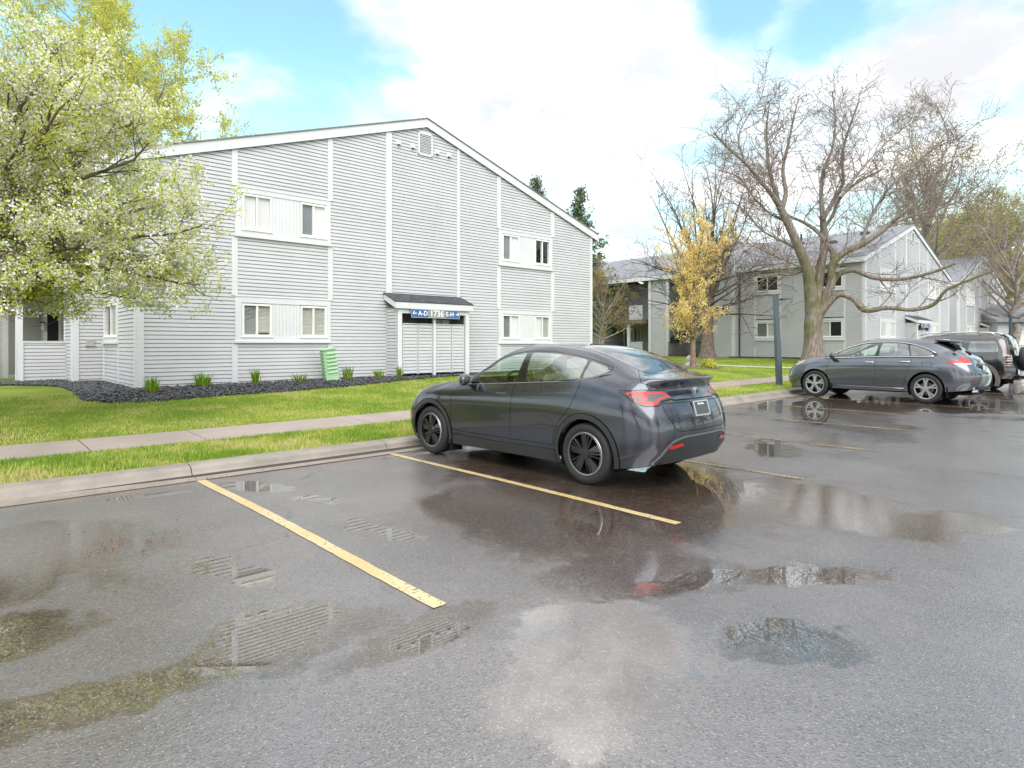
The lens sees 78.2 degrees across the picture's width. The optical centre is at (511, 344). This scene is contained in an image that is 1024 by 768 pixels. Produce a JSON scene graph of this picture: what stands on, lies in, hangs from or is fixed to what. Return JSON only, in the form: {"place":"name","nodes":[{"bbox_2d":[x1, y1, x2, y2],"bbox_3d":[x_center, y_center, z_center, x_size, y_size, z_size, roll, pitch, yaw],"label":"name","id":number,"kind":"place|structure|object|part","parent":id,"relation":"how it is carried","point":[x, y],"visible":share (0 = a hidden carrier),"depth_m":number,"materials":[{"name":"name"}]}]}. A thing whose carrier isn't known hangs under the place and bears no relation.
{"place":"outdoors","nodes":[
{"label":"outdoors","id":0,"kind":"place"},
{"bbox_2d":[0,375,788,461],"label":"pavement","id":1,"kind":"structure","parent":0,"point":[21,451],"depth_m":9.88,"materials":[{"name":"concrete"}]},
{"bbox_2d":[0,356,799,483],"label":"lawn","id":2,"kind":"structure","parent":0,"point":[20,391],"depth_m":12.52,"materials":[{"name":"plant"}]},
{"bbox_2d":[0,0,246,328],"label":"blossom tree","id":3,"kind":"object","parent":2,"relation":"on","point":[40,240],"visible":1,"depth_m":9.57,"materials":[{"name":"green plant"}]},
{"bbox_2d":[0,0,257,334],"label":"budding tree","id":4,"kind":"object","parent":2,"relation":"on","point":[108,14],"visible":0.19,"depth_m":25.94,"materials":[{"name":"green plant"}]},
{"bbox_2d":[0,370,527,402],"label":"mulch bed","id":5,"kind":"object","parent":2,"relation":"on","point":[262,391],"visible":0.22,"depth_m":15.07,"materials":[{"name":"grey gravel"}]},
{"bbox_2d":[139,375,166,392],"bbox_3d":[-7.974,0.868,13.974,0.675,0.393,0.570,0,0,-35],"label":"day lily","id":6,"kind":"object","parent":5,"relation":"on","point":[153,384],"visible":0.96,"depth_m":13.93,"materials":[{"name":"green plant"}]},
{"bbox_2d":[183,371,218,385],"bbox_3d":[-7.548,0.844,15.344,0.952,0.395,0.777,0,0,0],"label":"day lily","id":7,"kind":"object","parent":5,"relation":"on","point":[203,380],"visible":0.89,"depth_m":15.30,"materials":[{"name":"green plant"}]},
{"bbox_2d":[247,368,263,383],"bbox_3d":[-6.594,0.803,16.126,0.492,0.459,0.536,0,0,20],"label":"day lily","id":8,"kind":"object","parent":5,"relation":"on","point":[255,377],"visible":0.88,"depth_m":16.07,"materials":[{"name":"green plant"}]},
{"bbox_2d":[289,372,314,380],"bbox_3d":[-5.801,0.883,17.092,0.775,0.283,0.768,0,0,0],"label":"day lily","id":9,"kind":"object","parent":5,"relation":"on","point":[301,379],"visible":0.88,"depth_m":17.08,"materials":[{"name":"green plant"}]},
{"bbox_2d":[319,348,340,379],"bbox_3d":[-5.096,0.588,17.612,0.460,0.939,0.300,-9,6,-42],"label":"utility cabinet","id":10,"kind":"object","parent":5,"relation":"on","point":[328,363],"visible":0.9,"depth_m":17.51,"materials":[{"name":"green plastic"}]},
{"bbox_2d":[340,366,354,378],"bbox_3d":[-4.705,0.797,18.018,0.579,0.434,0.540,0,0,19],"label":"day lily","id":11,"kind":"object","parent":5,"relation":"on","point":[346,374],"visible":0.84,"depth_m":17.94,"materials":[{"name":"green plant"}]},
{"bbox_2d":[369,370,387,377],"bbox_3d":[-3.994,0.842,18.700,0.650,0.329,0.776,0,0,25],"label":"day lily","id":12,"kind":"object","parent":5,"relation":"on","point":[377,373],"visible":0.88,"depth_m":18.61,"materials":[{"name":"green plant"}]},
{"bbox_2d":[394,364,405,377],"bbox_3d":[-3.349,0.795,18.799,0.527,0.414,0.478,0,0,0],"label":"day lily","id":13,"kind":"object","parent":5,"relation":"on","point":[399,373],"visible":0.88,"depth_m":18.71,"materials":[{"name":"green plant"}]},
{"bbox_2d":[0,117,598,387],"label":"apartment building","id":14,"kind":"structure","parent":2,"relation":"on","point":[354,245],"depth_m":18.71,"materials":[{"name":"grey plastic"}]},
{"bbox_2d":[47,313,58,340],"bbox_3d":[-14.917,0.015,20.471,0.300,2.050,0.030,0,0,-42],"label":"patio door","id":15,"kind":"structure","parent":14,"relation":"in","point":[53,328],"depth_m":20.45,"materials":[{"name":"black glass"}]},
{"bbox_2d":[103,303,120,337],"bbox_3d":[-10.742,-0.629,17.170,0.410,0.903,1.710,0,0,-42],"label":"window","id":16,"kind":"structure","parent":14,"relation":"in","point":[112,320],"depth_m":17.07,"materials":[{"name":"plastic"}]},
{"bbox_2d":[241,303,272,337],"bbox_3d":[-6.797,-0.624,16.784,0.840,0.893,0.120,0,0,-42],"label":"window","id":17,"kind":"structure","parent":14,"relation":"in","point":[251,313],"depth_m":16.77,"materials":[{"name":"plastic"}]},
{"bbox_2d":[241,193,272,232],"bbox_3d":[-6.797,-3.476,16.784,0.840,0.968,0.120,0,0,-42],"label":"window","id":18,"kind":"structure","parent":14,"relation":"in","point":[257,213],"depth_m":16.77,"materials":[{"name":"plastic"}]},
{"bbox_2d":[300,306,327,337],"bbox_3d":[-5.630,-0.624,17.844,0.830,0.893,0.120,0,0,-42],"label":"window","id":19,"kind":"structure","parent":14,"relation":"in","point":[322,332],"depth_m":17.83,"materials":[{"name":"plastic"}]},
{"bbox_2d":[300,202,327,239],"bbox_3d":[-5.630,-3.476,17.844,0.830,0.968,0.120,0,0,-42],"label":"window","id":20,"kind":"structure","parent":14,"relation":"in","point":[313,217],"depth_m":17.84,"materials":[{"name":"plastic"}]},
{"bbox_2d":[411,309,459,318],"bbox_3d":[-2.385,-0.945,19.796,1.840,0.270,0.038,0,0,-42],"label":"address sign","id":21,"kind":"object","parent":14,"relation":"attached to","point":[430,313],"visible":1,"depth_m":19.76,"materials":[{"name":"blue metal"}]},
{"bbox_2d":[502,314,519,338],"bbox_3d":[-0.059,-0.624,22.895,0.890,0.893,0.120,0,0,-42],"label":"window","id":22,"kind":"structure","parent":14,"relation":"in","point":[510,323],"depth_m":22.89,"materials":[{"name":"plastic"}]},
{"bbox_2d":[502,234,519,262],"bbox_3d":[-0.059,-3.476,22.895,0.890,0.968,0.120,0,0,-42],"label":"window","id":23,"kind":"structure","parent":14,"relation":"in","point":[510,243],"depth_m":22.89,"materials":[{"name":"plastic"}]},
{"bbox_2d":[534,239,549,265],"bbox_3d":[1.040,-3.476,24.086,0.860,0.968,0.410,0,0,-42],"label":"window","id":24,"kind":"structure","parent":14,"relation":"in","point":[538,247],"depth_m":24.09,"materials":[{"name":"plastic"}]},
{"bbox_2d":[534,316,550,339],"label":"window","id":25,"kind":"structure","parent":14,"relation":"in","point":[538,320],"depth_m":23.96,"materials":[{"name":"plastic"}]},
{"bbox_2d":[529,174,547,243],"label":"spruce","id":26,"kind":"object","parent":2,"relation":"on","point":[535,185],"visible":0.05,"depth_m":49.85,"materials":[{"name":"green plant"}]},
{"bbox_2d":[564,182,625,335],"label":"spruce","id":27,"kind":"object","parent":2,"relation":"on","point":[576,211],"visible":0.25,"depth_m":46.49,"materials":[{"name":"green plant"}]},
{"bbox_2d":[438,359,793,381],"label":"lawn grass","id":28,"kind":"structure","parent":2,"relation":"on","point":[729,376],"depth_m":26.51,"materials":[{"name":"green plant"}]},
{"bbox_2d":[592,251,643,343],"bbox_3d":[5.777,-2.481,40.062,5.195,6.797,4.411,0,0,0],"label":"budding tree","id":29,"kind":"object","parent":2,"relation":"on","point":[604,293],"visible":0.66,"depth_m":39.98,"materials":[{"name":"green plant"}]},
{"bbox_2d":[679,363,722,368],"bbox_3d":[8.072,0.967,27.810,2.520,0.160,2.160,0,0,-42],"label":"planting bed","id":30,"kind":"object","parent":2,"relation":"on","point":[697,365],"visible":0.53,"depth_m":27.36,"materials":[{"name":"brown soil"}]},
{"bbox_2d":[684,355,689,365],"bbox_3d":[7.883,0.748,28.003,0.600,0.510,0.600,0,0,0],"label":"garden ornament","id":31,"kind":"object","parent":30,"relation":"on","point":[688,360],"visible":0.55,"depth_m":27.91,"materials":[{"name":"stone"}]},
{"bbox_2d":[650,199,739,366],"bbox_3d":[7.908,-2.554,27.338,3.794,7.095,3.554,0,0,15],"label":"golden tree","id":32,"kind":"object","parent":30,"relation":"on","point":[692,275],"visible":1,"depth_m":27.22,"materials":[{"name":"beige plant"}]},
{"bbox_2d":[699,358,717,367],"bbox_3d":[8.568,0.883,27.397,0.834,0.541,0.746,0,0,-19],"label":"shrub","id":33,"kind":"object","parent":30,"relation":"on","point":[708,363],"visible":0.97,"depth_m":27.26,"materials":[{"name":"yellow plant"}]},
{"bbox_2d":[616,142,801,358],"bbox_3d":[11.448,-5.513,36.996,11.246,12.817,9.758,0,0,36],"label":"bare tree","id":34,"kind":"object","parent":2,"relation":"on","point":[707,349],"visible":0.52,"depth_m":36.66,"materials":[{"name":"brown plant"}]},
{"bbox_2d":[592,224,951,357],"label":"apartment building","id":35,"kind":"structure","parent":2,"relation":"on","point":[844,325],"depth_m":38.99,"materials":[{"name":"grey plastic"}]},
{"bbox_2d":[625,328,626,346],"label":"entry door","id":36,"kind":"structure","parent":35,"relation":"in","point":[626,328],"depth_m":48.70,"materials":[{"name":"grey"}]},
{"bbox_2d":[633,328,640,341],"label":"window","id":37,"kind":"structure","parent":35,"relation":"in","point":[635,330],"depth_m":48.02,"materials":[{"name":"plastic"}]},
{"bbox_2d":[756,322,773,337],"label":"window","id":38,"kind":"structure","parent":35,"relation":"in","point":[765,330],"depth_m":38.13,"materials":[{"name":"plastic"}]},
{"bbox_2d":[756,275,778,291],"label":"window","id":39,"kind":"structure","parent":35,"relation":"in","point":[775,284],"depth_m":38.24,"materials":[{"name":"glass"}]},
{"bbox_2d":[822,321,841,336],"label":"window","id":40,"kind":"structure","parent":35,"relation":"in","point":[837,325],"depth_m":35.41,"materials":[{"name":"plastic"}]},
{"bbox_2d":[824,270,842,287],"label":"window","id":41,"kind":"structure","parent":35,"relation":"in","point":[839,283],"depth_m":35.34,"materials":[{"name":"plastic"}]},
{"bbox_2d":[881,271,885,287],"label":"window","id":42,"kind":"structure","parent":35,"relation":"in","point":[882,272],"depth_m":35.88,"materials":[{"name":"plastic"}]},
{"bbox_2d":[881,322,886,337],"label":"window","id":43,"kind":"structure","parent":35,"relation":"in","point":[883,324],"depth_m":35.88,"materials":[{"name":"plastic"}]},
{"bbox_2d":[890,273,894,289],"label":"window","id":44,"kind":"structure","parent":35,"relation":"in","point":[892,282],"depth_m":36.95,"materials":[{"name":"plastic"}]},
{"bbox_2d":[890,322,895,337],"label":"window","id":45,"kind":"structure","parent":35,"relation":"in","point":[892,325],"depth_m":36.95,"materials":[{"name":"plastic"}]},
{"bbox_2d":[921,323,929,327],"bbox_3d":[25.536,-1.145,38.904,1.840,0.270,0.036,0,0,-42],"label":"address sign","id":46,"kind":"object","parent":35,"relation":"attached to","point":[924,325],"visible":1,"depth_m":38.83,"materials":[{"name":"blue metal"}]},
{"bbox_2d":[929,282,932,296],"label":"window","id":47,"kind":"structure","parent":35,"relation":"in","point":[930,285],"depth_m":42.00,"materials":[{"name":"plastic"}]},
{"bbox_2d":[936,283,938,296],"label":"window","id":48,"kind":"structure","parent":35,"relation":"in","point":[937,284],"depth_m":43.08,"materials":[{"name":"plastic"}]},
{"bbox_2d":[733,199,815,244],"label":"budding tree","id":49,"kind":"object","parent":2,"relation":"on","point":[775,232],"visible":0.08,"depth_m":65.43,"materials":[{"name":"beige plant"}]},
{"bbox_2d":[773,295,791,385],"bbox_3d":[8.882,-0.074,20.620,0.582,3.040,0.293,-3,0,-8],"label":"lamp post","id":50,"kind":"object","parent":2,"relation":"on","point":[777,350],"visible":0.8,"depth_m":20.52,"materials":[{"name":"grey metal"}]},
{"bbox_2d":[674,45,1023,359],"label":"bare tree","id":51,"kind":"object","parent":2,"relation":"on","point":[818,301],"visible":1,"depth_m":31.12,"materials":[{"name":"brown plant"}]},
{"bbox_2d":[809,93,1023,283],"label":"budding tree","id":52,"kind":"object","parent":2,"relation":"on","point":[943,245],"visible":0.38,"depth_m":58.51,"materials":[{"name":"brown plant"}]},
{"bbox_2d":[880,190,1023,301],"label":"budding tree","id":53,"kind":"object","parent":2,"relation":"on","point":[944,221],"visible":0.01,"depth_m":81.34,"materials":[{"name":"green plant"}]},
{"bbox_2d":[919,182,1023,304],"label":"budding tree","id":54,"kind":"object","parent":2,"relation":"on","point":[1009,282],"visible":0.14,"depth_m":68.58,"materials":[{"name":"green plant"}]},
{"bbox_2d":[941,256,1006,333],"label":"apartment building","id":55,"kind":"structure","parent":2,"relation":"on","point":[964,315],"depth_m":51.67,"materials":[{"name":"grey plastic"}]},
{"bbox_2d":[967,291,969,303],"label":"window","id":56,"kind":"structure","parent":55,"relation":"in","point":[968,293],"depth_m":50.80,"materials":[{"name":"glass"}]},
{"bbox_2d":[972,292,974,303],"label":"window","id":57,"kind":"structure","parent":55,"relation":"in","point":[973,294],"depth_m":51.89,"materials":[{"name":"glass"}]},
{"bbox_2d":[933,177,1023,346],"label":"budding tree","id":58,"kind":"object","parent":2,"relation":"on","point":[1017,292],"visible":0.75,"depth_m":51.83,"materials":[{"name":"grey plant"}]},
{"bbox_2d":[972,305,1023,349],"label":"house","id":59,"kind":"structure","parent":2,"relation":"on","point":[1002,325],"depth_m":52.19,"materials":[{"name":"grey plastic"}]},
{"bbox_2d":[1008,332,1023,344],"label":"window","id":60,"kind":"structure","parent":59,"relation":"in","point":[1021,342],"depth_m":52.03,"materials":[{"name":"plastic"}]},
{"bbox_2d":[990,233,1023,303],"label":"budding tree","id":61,"kind":"object","parent":2,"relation":"on","point":[1020,273],"visible":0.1,"depth_m":64.09,"materials":[{"name":"brown plant"}]},
{"bbox_2d":[0,375,1023,767],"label":"parking lot","id":62,"kind":"structure","parent":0,"point":[842,607],"depth_m":3.88,"materials":[{"name":"grey asphalt"}]},
{"bbox_2d":[41,469,366,642],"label":"fallen flowers","id":63,"kind":"object","parent":62,"relation":"on","point":[147,548],"visible":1,"depth_m":5.07,"materials":[{"name":"white plant"}]},
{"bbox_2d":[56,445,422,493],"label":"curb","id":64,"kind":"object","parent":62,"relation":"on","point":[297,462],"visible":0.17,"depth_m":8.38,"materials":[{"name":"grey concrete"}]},
{"bbox_2d":[197,479,446,607],"bbox_3d":[-2.126,1.636,5.808,0.133,0.001,5.020,0,0,-42],"label":"parking line","id":65,"kind":"object","parent":62,"relation":"on","point":[403,586],"visible":1,"depth_m":4.95,"materials":[{"name":"yellow paint"}]},
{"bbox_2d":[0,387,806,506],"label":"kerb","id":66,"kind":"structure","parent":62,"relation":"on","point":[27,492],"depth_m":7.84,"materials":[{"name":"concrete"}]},
{"bbox_2d":[391,453,680,523],"bbox_3d":[-0.155,1.626,7.567,0.124,0.001,4.980,0,0,-42],"label":"parking line","id":67,"kind":"object","parent":62,"relation":"on","point":[576,498],"visible":1,"depth_m":6.91,"materials":[{"name":"yellow paint"}]},
{"bbox_2d":[410,343,725,483],"bbox_3d":[0.531,0.803,8.910,2.190,1.634,4.762,0,0,-45],"label":"parked car","id":68,"kind":"object","parent":62,"relation":"on","point":[603,412],"visible":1,"depth_m":7.52,"materials":[{"name":"grey paint"}]},
{"bbox_3d":[-0.339,0.677,8.631,0.271,1.111,1.279,0,0,-45],"label":"front door","id":69,"kind":"part","parent":68,"relation":"part of","materials":[{"name":"grey paint"}]},
{"bbox_3d":[0.442,0.671,7.839,0.282,1.122,1.126,0,0,-45],"label":"rear door","id":70,"kind":"part","parent":68,"relation":"part of","materials":[{"name":"grey paint"}]},
{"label":"quarter window","id":71,"kind":"part","parent":68,"relation":"part of","materials":[{"name":"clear glass"}]},
{"bbox_2d":[683,460,805,479],"bbox_3d":[1.810,1.607,9.349,0.124,0.001,4.980,0,0,-42],"label":"parking line","id":72,"kind":"object","parent":62,"relation":"on","point":[745,469],"visible":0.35,"depth_m":8.08,"materials":[{"name":"yellow paint"}]},
{"bbox_2d":[725,433,882,451],"bbox_3d":[3.795,1.587,11.149,0.123,0.001,4.980,0,0,-42],"label":"parking line","id":73,"kind":"object","parent":62,"relation":"on","point":[806,442],"visible":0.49,"depth_m":10.07,"materials":[{"name":"yellow paint"}]},
{"bbox_2d":[726,414,934,432],"bbox_3d":[5.796,1.567,12.964,0.122,0.001,4.980,0,0,-42],"label":"parking line","id":74,"kind":"object","parent":62,"relation":"on","point":[837,424],"visible":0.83,"depth_m":12.29,"materials":[{"name":"yellow paint"}]},
{"bbox_2d":[752,403,972,419],"bbox_3d":[7.795,1.546,14.776,0.125,0.001,4.980,0,0,-42],"label":"parking line","id":75,"kind":"object","parent":62,"relation":"on","point":[865,411],"visible":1,"depth_m":14.46,"materials":[{"name":"yellow paint"}]},
{"bbox_2d":[789,338,991,402],"bbox_3d":[10.396,0.683,17.729,2.230,1.677,4.883,0,0,-41],"label":"parked car","id":76,"kind":"object","parent":62,"relation":"on","point":[927,371],"visible":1,"depth_m":16.60,"materials":[{"name":"grey paint"}]},
{"bbox_3d":[9.461,0.546,17.536,0.278,1.140,1.284,0,0,-41],"label":"front door","id":77,"kind":"part","parent":76,"relation":"part of","materials":[{"name":"grey paint"}]},
{"bbox_3d":[10.149,0.544,16.753,0.278,1.143,0.874,0,0,-41],"label":"rear door","id":78,"kind":"part","parent":76,"relation":"part of","materials":[{"name":"grey paint"}]},
{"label":"quarter window","id":79,"kind":"part","parent":76,"relation":"part of","materials":[{"name":"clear glass"}]},
{"bbox_2d":[792,396,1001,409],"bbox_3d":[9.758,1.526,16.556,0.124,0.001,4.980,0,0,-42],"label":"parking line","id":80,"kind":"object","parent":62,"relation":"on","point":[903,403],"visible":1,"depth_m":16.20,"materials":[{"name":"yellow paint"}]},
{"bbox_2d":[829,391,1021,401],"bbox_3d":[11.720,1.506,18.335,0.123,0.001,4.980,0,0,-42],"label":"parking line","id":81,"kind":"object","parent":62,"relation":"on","point":[909,395],"visible":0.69,"depth_m":18.47,"materials":[{"name":"yellow paint"}]},
{"bbox_2d":[866,331,1023,390],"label":"parked suv","id":82,"kind":"object","parent":62,"relation":"on","point":[1000,355],"visible":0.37,"depth_m":19.48,"materials":[{"name":"grey paint"}]},
{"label":"quarter window","id":83,"kind":"part","parent":82,"relation":"part of","materials":[{"name":"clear glass"}]},
{"bbox_2d":[1009,316,1018,334],"bbox_3d":[28.701,-0.095,36.030,0.575,3.070,0.293,0,0,-8],"label":"lamp post","id":84,"kind":"object","parent":62,"relation":"on","point":[1011,318],"visible":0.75,"depth_m":35.94,"materials":[{"name":"grey metal"}]},
{"bbox_2d":[0,0,1023,333],"label":"sky","id":85,"kind":"structure","parent":0,"point":[569,93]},
{"bbox_2d":[699,364,791,367],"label":"garden path","id":86,"kind":"structure","parent":0,"point":[750,366],"depth_m":28.84,"materials":[{"name":"concrete"}]},
{"bbox_2d":[728,356,799,358],"bbox_3d":[16.180,0.917,36.460,1.063,0.374,7.758,0,0,-42],"label":"mulch strip","id":87,"kind":"object","parent":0,"point":[763,357],"visible":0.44,"depth_m":37.59,"materials":[{"name":"soil"}]}
]}

